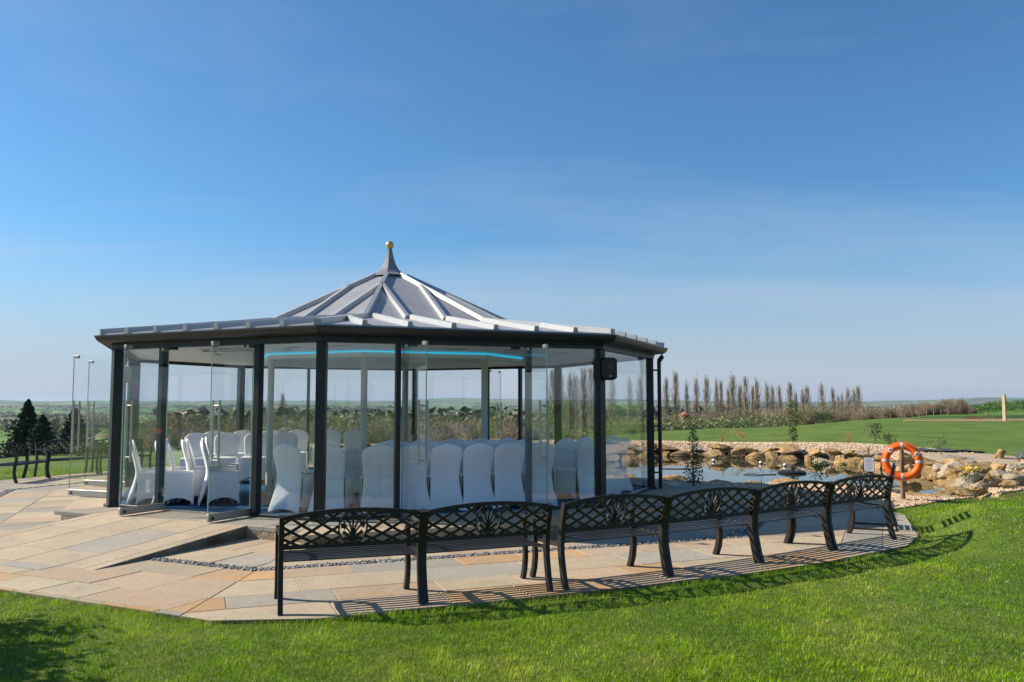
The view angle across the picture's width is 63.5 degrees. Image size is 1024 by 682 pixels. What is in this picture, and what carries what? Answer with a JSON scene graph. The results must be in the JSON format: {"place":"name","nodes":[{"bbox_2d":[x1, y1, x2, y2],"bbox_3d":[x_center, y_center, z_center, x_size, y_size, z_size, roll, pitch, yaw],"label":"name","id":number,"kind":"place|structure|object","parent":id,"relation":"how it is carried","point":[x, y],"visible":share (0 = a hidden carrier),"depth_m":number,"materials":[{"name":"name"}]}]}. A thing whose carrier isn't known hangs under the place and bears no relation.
{"place":"outdoors","nodes":[
{"label":"outdoors","id":0,"kind":"place"},
{"bbox_2d":[0,464,918,624],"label":"patio","id":1,"kind":"structure","parent":0,"point":[216,594],"depth_m":8.43,"materials":[{"name":"beige stone"}]},
{"bbox_2d":[0,443,50,482],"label":"garden bench","id":2,"kind":"object","parent":1,"relation":"on","point":[16,462],"visible":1,"depth_m":18.66,"materials":[{"name":"brown metal"}]},
{"bbox_2d":[33,440,98,477],"bbox_3d":[-10.710,2.810,19.906,0.680,0.845,1.234,-3,-5,36],"label":"garden bench","id":3,"kind":"object","parent":1,"relation":"on","point":[62,450],"visible":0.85,"depth_m":20.00,"materials":[{"name":"brown metal"}]},
{"bbox_2d":[90,438,151,473],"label":"garden bench","id":4,"kind":"object","parent":1,"relation":"on","point":[102,450],"visible":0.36,"depth_m":20.82,"materials":[{"name":"brown metal"}]},
{"bbox_2d":[0,514,247,569],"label":"ramp","id":5,"kind":"structure","parent":1,"relation":"on","point":[94,541],"depth_m":9.93,"materials":[{"name":"beige stone"}]},
{"bbox_2d":[274,507,424,615],"bbox_3d":[-1.425,1.842,7.199,1.205,0.845,0.680,1,-5,-19],"label":"garden bench","id":6,"kind":"object","parent":1,"relation":"on","point":[345,551],"visible":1,"depth_m":7.02,"materials":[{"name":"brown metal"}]},
{"bbox_2d":[54,478,704,543],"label":"terrace","id":7,"kind":"structure","parent":1,"relation":"on","point":[261,528],"depth_m":11.21,"materials":[{"name":"beige stone"}]},
{"bbox_2d":[68,241,667,521],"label":"glass pavilion","id":8,"kind":"structure","parent":7,"relation":"on","point":[389,315],"depth_m":12.64,"materials":[{"name":"paint"}]},
{"bbox_2d":[68,355,106,496],"bbox_3d":[-6.993,1.411,13.861,1.063,2.361,0.149,-2,-5,21],"label":"door","id":9,"kind":"structure","parent":8,"relation":"in","point":[75,492],"depth_m":13.94,"materials":[{"name":"clear glass"}]},
{"bbox_2d":[84,360,129,486],"bbox_3d":[-7.642,1.543,15.595,1.023,2.361,0.149,-2,-5,21],"label":"door","id":10,"kind":"structure","parent":8,"relation":"in","point":[86,482],"depth_m":15.66,"materials":[{"name":"clear glass"}]},
{"bbox_2d":[125,364,140,382],"bbox_3d":[-5.940,0.509,12.939,0.209,0.289,0.185,-3,-5,30],"label":"loudspeaker","id":11,"kind":"object","parent":8,"relation":"attached to","point":[132,373],"visible":0.99,"depth_m":12.89,"materials":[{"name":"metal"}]},
{"bbox_2d":[118,345,169,515],"bbox_3d":[-5.247,1.255,11.814,0.149,2.361,0.753,-2,-5,27],"label":"door","id":12,"kind":"structure","parent":8,"relation":"in","point":[157,506],"depth_m":11.58,"materials":[{"name":"clear glass"}]},
{"bbox_2d":[206,341,253,521],"bbox_3d":[-3.793,1.206,11.174,0.149,2.361,0.753,-2,-5,27],"label":"door","id":13,"kind":"structure","parent":8,"relation":"in","point":[213,517],"depth_m":10.93,"materials":[{"name":"clear glass"}]},
{"bbox_2d":[400,341,428,520],"bbox_3d":[-1.318,1.199,11.079,0.149,2.361,0.803,3,-5,-30],"label":"door","id":14,"kind":"structure","parent":8,"relation":"in","point":[412,517],"depth_m":10.82,"materials":[{"name":"clear glass"}]},
{"bbox_2d":[489,370,501,439],"bbox_3d":[-0.415,1.903,20.316,0.149,2.361,0.853,-1,-5,17],"label":"door","id":15,"kind":"structure","parent":8,"relation":"in","point":[500,404],"depth_m":20.61,"materials":[{"name":"clear glass"}]},
{"bbox_2d":[524,344,548,513],"bbox_3d":[0.335,1.247,11.704,0.149,2.361,0.803,2,-5,-21],"label":"door","id":16,"kind":"structure","parent":8,"relation":"in","point":[532,508],"depth_m":11.42,"materials":[{"name":"clear glass"}]},
{"bbox_2d":[601,357,616,379],"bbox_3d":[1.444,0.423,12.535,0.246,0.340,0.217,1,-4,-12],"label":"loudspeaker","id":17,"kind":"object","parent":8,"relation":"attached to","point":[608,368],"visible":1,"depth_m":12.44,"materials":[{"name":"black plastic"}]},
{"bbox_2d":[118,469,643,516],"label":"floor","id":18,"kind":"structure","parent":7,"relation":"on","point":[224,504],"depth_m":12.89,"materials":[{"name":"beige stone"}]},
{"bbox_2d":[127,442,168,503],"bbox_3d":[-5.678,2.047,12.935,0.602,0.974,0.544,2,-5,-24],"label":"banquet chair","id":19,"kind":"object","parent":18,"relation":"on","point":[144,482],"visible":0.59,"depth_m":12.68,"materials":[{"name":"fabric"}]},
{"bbox_2d":[151,441,193,504],"bbox_3d":[-5.275,2.045,12.906,0.602,0.974,0.544,2,-5,-19],"label":"banquet chair","id":20,"kind":"object","parent":18,"relation":"on","point":[179,483],"visible":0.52,"depth_m":12.70,"materials":[{"name":"fabric"}]},
{"bbox_2d":[166,439,203,499],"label":"banquet chair","id":21,"kind":"object","parent":18,"relation":"on","point":[172,461],"visible":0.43,"depth_m":13.44,"materials":[{"name":"fabric"}]},
{"bbox_2d":[179,432,208,466],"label":"banquet chair","id":22,"kind":"object","parent":18,"relation":"on","point":[194,438],"visible":0.35,"depth_m":16.52,"materials":[{"name":"fabric"}]},
{"bbox_2d":[178,439,218,501],"bbox_3d":[-5.056,2.081,13.378,0.602,0.974,0.544,2,-5,-21],"label":"banquet chair","id":23,"kind":"object","parent":18,"relation":"on","point":[199,475],"visible":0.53,"depth_m":13.14,"materials":[{"name":"fabric"}]},
{"bbox_2d":[186,438,220,467],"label":"banquet chair","id":24,"kind":"object","parent":18,"relation":"on","point":[191,455],"visible":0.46,"depth_m":13.65,"materials":[{"name":"fabric"}]},
{"bbox_2d":[198,441,239,505],"bbox_3d":[-4.597,2.050,12.981,0.602,0.974,0.544,2,-5,-22],"label":"banquet chair","id":25,"kind":"object","parent":18,"relation":"on","point":[223,483],"visible":0.96,"depth_m":12.76,"materials":[{"name":"fabric"}]},
{"bbox_2d":[213,432,239,477],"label":"banquet chair","id":26,"kind":"object","parent":18,"relation":"on","point":[229,444],"visible":0.52,"depth_m":16.68,"materials":[{"name":"fabric"}]},
{"bbox_2d":[234,430,250,472],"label":"banquet chair","id":27,"kind":"object","parent":18,"relation":"on","point":[241,434],"visible":0.14,"depth_m":18.13,"materials":[{"name":"fabric"}]},
{"bbox_2d":[239,433,266,482],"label":"banquet chair","id":28,"kind":"object","parent":18,"relation":"on","point":[245,467],"visible":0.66,"depth_m":16.39,"materials":[{"name":"fabric"}]},
{"bbox_2d":[273,432,297,447],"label":"banquet chair","id":29,"kind":"object","parent":18,"relation":"on","point":[290,438],"visible":0.23,"depth_m":17.03,"materials":[{"name":"fabric"}]},
{"bbox_2d":[268,444,313,512],"bbox_3d":[-3.168,1.988,12.157,0.544,0.974,0.602,-2,-5,23],"label":"banquet chair","id":30,"kind":"object","parent":18,"relation":"on","point":[293,487],"visible":0.91,"depth_m":11.93,"materials":[{"name":"fabric"}]},
{"bbox_2d":[289,429,308,473],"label":"banquet chair","id":31,"kind":"object","parent":18,"relation":"on","point":[303,437],"visible":0.53,"depth_m":18.48,"materials":[{"name":"fabric"}]},
{"bbox_2d":[308,444,354,513],"bbox_3d":[-2.606,1.978,12.037,0.544,0.974,0.602,0,-4,6],"label":"banquet chair","id":32,"kind":"object","parent":18,"relation":"on","point":[339,487],"visible":0.69,"depth_m":11.81,"materials":[{"name":"fabric"}]},
{"bbox_2d":[327,429,340,446],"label":"banquet chair","id":33,"kind":"object","parent":18,"relation":"on","point":[333,437],"visible":0.17,"depth_m":18.68,"materials":[{"name":"fabric"}]},
{"bbox_2d":[343,429,359,458],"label":"banquet chair","id":34,"kind":"object","parent":18,"relation":"on","point":[351,438],"visible":0.23,"depth_m":18.68,"materials":[{"name":"fabric"}]},
{"bbox_2d":[344,448,359,492],"bbox_3d":[-2.050,2.309,14.819,1.932,0.745,0.861,1,-4,-10],"label":"registrar table","id":35,"kind":"object","parent":18,"relation":"on","point":[352,463],"visible":0.24,"depth_m":14.32,"materials":[{"name":"fabric"}]},
{"bbox_2d":[359,444,393,513],"bbox_3d":[-1.950,1.978,12.034,0.544,0.974,0.602,1,-4,-13],"label":"banquet chair","id":36,"kind":"object","parent":18,"relation":"on","point":[377,483],"visible":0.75,"depth_m":11.81,"materials":[{"name":"fabric"}]},
{"bbox_2d":[400,444,429,509],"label":"banquet chair","id":37,"kind":"object","parent":18,"relation":"on","point":[413,485],"visible":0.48,"depth_m":11.86,"materials":[{"name":"fabric"}]},
{"bbox_2d":[427,443,462,509],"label":"banquet chair","id":38,"kind":"object","parent":18,"relation":"on","point":[443,487],"visible":0.84,"depth_m":12.04,"materials":[{"name":"fabric"}]},
{"bbox_2d":[454,440,475,498],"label":"banquet chair","id":39,"kind":"object","parent":18,"relation":"on","point":[463,444],"visible":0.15,"depth_m":13.03,"materials":[{"name":"fabric"}]},
{"bbox_2d":[459,443,493,510],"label":"banquet chair","id":40,"kind":"object","parent":18,"relation":"on","point":[475,480],"visible":0.85,"depth_m":12.21,"materials":[{"name":"fabric"}]},
{"bbox_2d":[485,440,504,471],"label":"banquet chair","id":41,"kind":"object","parent":18,"relation":"on","point":[494,444],"visible":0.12,"depth_m":13.21,"materials":[{"name":"fabric"}]},
{"bbox_2d":[491,442,524,508],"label":"banquet chair","id":42,"kind":"object","parent":18,"relation":"on","point":[507,479],"visible":0.84,"depth_m":12.39,"materials":[{"name":"fabric"}]},
{"bbox_2d":[522,442,557,505],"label":"banquet chair","id":43,"kind":"object","parent":18,"relation":"on","point":[539,482],"visible":0.56,"depth_m":12.58,"materials":[{"name":"fabric"}]},
{"bbox_2d":[552,438,577,497],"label":"banquet chair","id":44,"kind":"object","parent":18,"relation":"on","point":[565,451],"visible":0.59,"depth_m":13.87,"materials":[{"name":"fabric"}]},
{"bbox_2d":[557,439,593,499],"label":"banquet chair","id":45,"kind":"object","parent":18,"relation":"on","point":[578,479],"visible":0.73,"depth_m":13.38,"materials":[{"name":"fabric"}]},
{"bbox_2d":[576,438,620,494],"bbox_3d":[1.460,2.138,14.126,0.544,0.974,0.602,4,-6,-43],"label":"banquet chair","id":46,"kind":"object","parent":18,"relation":"on","point":[612,486],"visible":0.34,"depth_m":13.99,"materials":[{"name":"fabric"}]},
{"bbox_2d":[614,437,633,491],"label":"banquet chair","id":47,"kind":"object","parent":18,"relation":"on","point":[621,472],"visible":0.51,"depth_m":14.51,"materials":[{"name":"fabric"}]},
{"bbox_2d":[0,478,783,570],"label":"pebble channel","id":48,"kind":"object","parent":1,"relation":"on","point":[744,533],"visible":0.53,"depth_m":9.29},
{"bbox_2d":[403,501,553,603],"bbox_3d":[-0.316,1.875,7.626,1.228,0.845,0.680,2,-5,-23],"label":"garden bench","id":49,"kind":"object","parent":1,"relation":"on","point":[477,542],"visible":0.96,"depth_m":7.48,"materials":[{"name":"brown metal"}]},
{"bbox_2d":[529,494,670,589],"bbox_3d":[0.869,1.919,8.205,1.226,0.845,0.680,2,-5,-28],"label":"garden bench","id":50,"kind":"object","parent":1,"relation":"on","point":[580,533],"visible":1,"depth_m":8.07,"materials":[{"name":"brown metal"}]},
{"bbox_2d":[683,425,704,485],"bbox_3d":[3.796,2.396,17.322,0.464,1.262,0.468,0,-4,0],"label":"evergreen sapling","id":51,"kind":"object","parent":1,"relation":"on","point":[693,436],"visible":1,"depth_m":17.30,"materials":[{"name":"green plant"}]},
{"bbox_2d":[633,487,760,576],"bbox_3d":[1.946,1.967,8.836,1.296,0.845,0.680,3,-5,-32],"label":"garden bench","id":52,"kind":"object","parent":1,"relation":"on","point":[710,519],"visible":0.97,"depth_m":8.71,"materials":[{"name":"brown metal"}]},
{"bbox_2d":[717,480,834,562],"bbox_3d":[3.028,2.022,9.560,1.333,0.845,0.680,3,-5,-36],"label":"garden bench","id":53,"kind":"object","parent":1,"relation":"on","point":[770,513],"visible":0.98,"depth_m":9.45,"materials":[{"name":"brown metal"}]},
{"bbox_2d":[789,474,896,549],"bbox_3d":[4.127,2.082,10.352,1.333,0.845,0.680,3,-5,-36],"label":"garden bench","id":54,"kind":"object","parent":1,"relation":"on","point":[841,504],"visible":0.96,"depth_m":10.22,"materials":[{"name":"brown metal"}]},
{"bbox_2d":[849,462,898,531],"bbox_3d":[5.008,2.143,11.478,0.626,0.888,0.564,-2,-5,24],"label":"garden bench","id":55,"kind":"object","parent":1,"relation":"on","point":[892,473],"visible":0.33,"depth_m":11.22,"materials":[{"name":"brown metal"}]},
{"bbox_2d":[0,397,1023,681],"bbox_3d":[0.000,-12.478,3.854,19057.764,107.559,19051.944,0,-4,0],"label":"ground","id":56,"kind":"structure","parent":0,"point":[990,437],"depth_m":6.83,"materials":[{"name":"plant"}]},
{"bbox_2d":[0,399,37,455],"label":"conifer tree","id":57,"kind":"object","parent":56,"relation":"on","point":[27,420],"visible":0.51,"depth_m":61.19,"materials":[{"name":"green plant"}]},
{"bbox_2d":[19,414,57,454],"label":"conifer tree","id":58,"kind":"object","parent":56,"relation":"on","point":[42,427],"visible":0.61,"depth_m":59.31,"materials":[{"name":"green plant"}]},
{"bbox_2d":[37,409,67,439],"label":"bare tree","id":59,"kind":"object","parent":56,"relation":"on","point":[54,425],"visible":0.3,"depth_m":119.03,"materials":[{"name":"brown plant"}]},
{"bbox_2d":[43,437,107,455],"bbox_3d":[-15.408,3.734,29.114,4.387,0.793,1.849,-1,-5,16],"label":"hedge","id":60,"kind":"object","parent":56,"relation":"on","point":[90,450],"visible":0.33,"depth_m":28.57,"materials":[{"name":"green plant"}]},
{"bbox_2d":[56,408,96,453],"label":"conifer tree","id":61,"kind":"object","parent":56,"relation":"on","point":[65,434],"visible":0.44,"depth_m":63.38,"materials":[{"name":"green plant"}]},
{"bbox_2d":[59,407,109,435],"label":"bare tree","id":62,"kind":"object","parent":56,"relation":"on","point":[96,425],"visible":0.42,"depth_m":189.76,"materials":[{"name":"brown plant"}]},
{"bbox_2d":[99,408,667,450],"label":"thicket","id":63,"kind":"object","parent":56,"relation":"on","point":[178,430],"visible":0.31,"depth_m":74.94,"materials":[{"name":"plant"}]},
{"bbox_2d":[0,400,976,435],"bbox_3d":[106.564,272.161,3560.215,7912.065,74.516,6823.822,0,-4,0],"label":"distant woods","id":64,"kind":"object","parent":56,"relation":"on","point":[290,411],"visible":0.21,"depth_m":223.66,"materials":[{"name":"plant"}]},
{"bbox_2d":[545,369,553,428],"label":"poplar tree","id":65,"kind":"object","parent":56,"relation":"on","point":[551,385],"visible":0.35,"depth_m":103.65,"materials":[{"name":"brown plant"}]},
{"bbox_2d":[537,397,570,429],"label":"young tree","id":66,"kind":"object","parent":56,"relation":"on","point":[552,414],"visible":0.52,"depth_m":74.66,"materials":[{"name":"green plant"}]},
{"bbox_2d":[564,371,576,432],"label":"poplar tree","id":67,"kind":"object","parent":56,"relation":"on","point":[570,415],"visible":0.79,"depth_m":109.56,"materials":[{"name":"brown plant"}]},
{"bbox_2d":[571,373,580,431],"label":"poplar tree","id":68,"kind":"object","parent":56,"relation":"on","point":[576,414],"visible":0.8,"depth_m":111.61,"materials":[{"name":"brown plant"}]},
{"bbox_2d":[577,367,590,428],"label":"poplar tree","id":69,"kind":"object","parent":56,"relation":"on","point":[583,402],"visible":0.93,"depth_m":113.53,"materials":[{"name":"brown plant"}]},
{"bbox_2d":[585,366,593,429],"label":"poplar tree","id":70,"kind":"object","parent":56,"relation":"on","point":[590,391],"visible":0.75,"depth_m":115.47,"materials":[{"name":"brown plant"}]},
{"bbox_2d":[606,380,617,427],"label":"poplar tree","id":71,"kind":"object","parent":56,"relation":"on","point":[612,412],"visible":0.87,"depth_m":119.47,"materials":[{"name":"brown plant"}]},
{"bbox_2d":[625,377,634,422],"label":"poplar tree","id":72,"kind":"object","parent":56,"relation":"on","point":[629,401],"visible":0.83,"depth_m":125.55,"materials":[{"name":"brown plant"}]},
{"bbox_2d":[634,374,643,425],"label":"poplar tree","id":73,"kind":"object","parent":56,"relation":"on","point":[639,406],"visible":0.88,"depth_m":127.53,"materials":[{"name":"brown plant"}]},
{"bbox_2d":[309,440,1023,498],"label":"rock edging","id":74,"kind":"object","parent":56,"relation":"on","point":[935,471],"visible":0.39,"depth_m":24.93,"materials":[{"name":"stone"}]},
{"bbox_2d":[958,472,985,487],"bbox_3d":[9.560,2.981,17.211,0.602,0.521,0.473,8,-7,-16],"label":"boulder","id":75,"kind":"object","parent":74,"relation":"on","point":[976,477],"visible":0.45,"depth_m":17.04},
{"bbox_2d":[309,441,1023,507],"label":"gravel bed","id":76,"kind":"object","parent":56,"relation":"on","point":[976,457],"visible":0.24,"depth_m":23.28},
{"bbox_2d":[532,440,1023,508],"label":"gravel stones","id":77,"kind":"object","parent":76,"relation":"on","point":[919,500],"visible":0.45,"depth_m":17.96,"materials":[{"name":"gravel"}]},
{"bbox_2d":[967,486,988,496],"bbox_3d":[9.291,3.005,16.500,0.409,0.228,0.324,-5,-3,25],"label":"boulder","id":78,"kind":"object","parent":77,"relation":"on","point":[980,490],"visible":0.75,"depth_m":16.40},
{"bbox_2d":[998,480,1018,487],"bbox_3d":[10.117,2.928,16.834,0.445,0.184,0.241,-4,2,-12],"label":"boulder","id":79,"kind":"object","parent":77,"relation":"on","point":[1009,483],"visible":0.96,"depth_m":16.77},
{"bbox_2d":[786,400,798,441],"bbox_3d":[10.760,3.053,31.668,0.507,1.630,0.504,0,-4,0],"label":"ivy sapling","id":80,"kind":"object","parent":76,"relation":"on","point":[792,422],"visible":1,"depth_m":31.62,"materials":[{"name":"green plant"}]},
{"bbox_2d":[807,459,831,487],"bbox_3d":[6.222,2.691,16.724,0.554,0.584,0.814,-4,-6,42],"label":"laurel shrub","id":81,"kind":"object","parent":76,"relation":"on","point":[818,469],"visible":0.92,"depth_m":16.66,"materials":[{"name":"green plant"}]},
{"bbox_2d":[863,447,874,485],"bbox_3d":[7.284,2.722,16.852,0.205,1.100,0.044,-2,-5,23],"label":"notice","id":82,"kind":"object","parent":76,"relation":"on","point":[869,465],"visible":0.96,"depth_m":16.85,"materials":[{"name":"white metal"}]},
{"bbox_2d":[863,423,891,443],"bbox_3d":[12.951,3.272,29.403,0.827,0.750,1.208,0,-4,0],"label":"evergreen shrub","id":83,"kind":"object","parent":76,"relation":"on","point":[876,429],"visible":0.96,"depth_m":29.41,"materials":[{"name":"green plant"}]},
{"bbox_2d":[899,450,905,499],"bbox_3d":[7.030,2.448,14.857,0.084,1.285,0.144,0,-4,0],"label":"buoy post","id":84,"kind":"object","parent":76,"relation":"on","point":[902,470],"visible":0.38,"depth_m":14.87,"materials":[{"name":"brown wood"}]},
{"bbox_2d":[880,441,924,481],"bbox_3d":[6.956,2.144,14.731,0.712,0.712,0.179,7,-5,25],"label":"lifebuoy","id":85,"kind":"object","parent":84,"relation":"hanging from","point":[916,470],"visible":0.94,"depth_m":14.67,"materials":[{"name":"orange plastic"}]},
{"bbox_2d":[917,447,984,452],"bbox_3d":[12.850,3.251,24.523,1.900,0.137,1.493,0,-4,0],"label":"pond liner","id":86,"kind":"object","parent":76,"relation":"on","point":[946,450],"visible":0.7,"depth_m":24.30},
{"bbox_2d":[955,462,991,473],"bbox_3d":[10.905,3.029,19.365,1.129,0.400,0.521,2,-5,-28],"label":"boulder","id":87,"kind":"object","parent":76,"relation":"on","point":[986,465],"visible":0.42,"depth_m":19.30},
{"bbox_2d":[662,376,670,418],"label":"poplar tree","id":88,"kind":"object","parent":56,"relation":"on","point":[666,399],"visible":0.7,"depth_m":133.61,"materials":[{"name":"brown plant"}]},
{"bbox_2d":[535,415,797,439],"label":"tall weeds","id":89,"kind":"object","parent":56,"relation":"on","point":[629,428],"visible":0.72,"depth_m":59.53,"materials":[{"name":"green plant"}]},
{"bbox_2d":[670,370,681,419],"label":"poplar tree","id":90,"kind":"object","parent":56,"relation":"on","point":[676,392],"visible":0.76,"depth_m":135.64,"materials":[{"name":"brown plant"}]},
{"bbox_2d":[691,371,701,417],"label":"poplar tree","id":91,"kind":"object","parent":56,"relation":"on","point":[696,403],"visible":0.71,"depth_m":140.59,"materials":[{"name":"brown plant"}]},
{"bbox_2d":[701,375,710,417],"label":"poplar tree","id":92,"kind":"object","parent":56,"relation":"on","point":[706,397],"visible":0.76,"depth_m":143.56,"materials":[{"name":"brown plant"}]},
{"bbox_2d":[712,378,720,413],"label":"poplar tree","id":93,"kind":"object","parent":56,"relation":"on","point":[716,401],"visible":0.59,"depth_m":146.59,"materials":[{"name":"brown plant"}]},
{"bbox_2d":[726,369,739,413],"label":"poplar tree","id":94,"kind":"object","parent":56,"relation":"on","point":[732,394],"visible":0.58,"depth_m":152.55,"materials":[{"name":"brown plant"}]},
{"bbox_2d":[741,373,749,414],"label":"poplar tree","id":95,"kind":"object","parent":56,"relation":"on","point":[745,399],"visible":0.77,"depth_m":157.56,"materials":[{"name":"brown plant"}]},
{"bbox_2d":[753,376,763,414],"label":"poplar tree","id":96,"kind":"object","parent":56,"relation":"on","point":[756,390],"visible":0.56,"depth_m":161.49,"materials":[{"name":"brown plant"}]},
{"bbox_2d":[655,400,878,427],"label":"undergrowth","id":97,"kind":"object","parent":56,"relation":"on","point":[805,417],"visible":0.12,"depth_m":96.02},
{"bbox_2d":[762,380,771,413],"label":"poplar tree","id":98,"kind":"object","parent":56,"relation":"on","point":[767,401],"visible":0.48,"depth_m":164.47,"materials":[{"name":"brown plant"}]},
{"bbox_2d":[811,412,835,423],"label":"holly tree","id":99,"kind":"object","parent":56,"relation":"on","point":[826,416],"visible":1,"depth_m":87.54,"materials":[{"name":"green plant"}]},
{"bbox_2d":[849,397,977,420],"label":"hawthorn hedge","id":100,"kind":"object","parent":56,"relation":"on","point":[957,407],"visible":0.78,"depth_m":90.79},
{"bbox_2d":[903,419,1023,420],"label":"soil strip","id":101,"kind":"object","parent":56,"relation":"on","point":[970,420],"visible":0.91,"depth_m":59.85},
{"bbox_2d":[942,400,1023,412],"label":"hedge","id":102,"kind":"object","parent":56,"relation":"on","point":[1016,404],"visible":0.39,"depth_m":102.60,"materials":[{"name":"green plant"}]},
{"bbox_2d":[0,0,1023,401],"label":"sky","id":103,"kind":"structure","parent":0,"point":[811,193],"materials":[{"name":"blue"}]},
{"bbox_2d":[309,456,948,493],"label":"water","id":104,"kind":"structure","parent":0,"point":[732,470],"depth_m":22.86,"materials":[{"name":"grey liquid"}]},
{"bbox_2d":[777,466,806,473],"bbox_3d":[7.450,3.441,22.002,0.740,0.210,0.740,0,-4,0],"label":"pond pump","id":105,"kind":"object","parent":104,"relation":"on","point":[791,470],"visible":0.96,"depth_m":21.80,"materials":[{"name":"black plastic"}]},
{"bbox_2d":[628,474,978,497],"bbox_3d":[3.340,3.361,20.441,14.381,0.315,1.723,-4,-6,39],"label":"rock edging","id":106,"kind":"object","parent":104,"relation":"in","point":[962,492],"visible":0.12,"depth_m":16.60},
{"bbox_2d":[958,465,984,484],"bbox_3d":[8.981,2.634,16.242,0.632,0.384,0.420,4,-6,-42],"label":"daffodil clump","id":107,"kind":"object","parent":106,"relation":"on","point":[969,471],"visible":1,"depth_m":16.22,"materials":[{"name":"yellow plant"}]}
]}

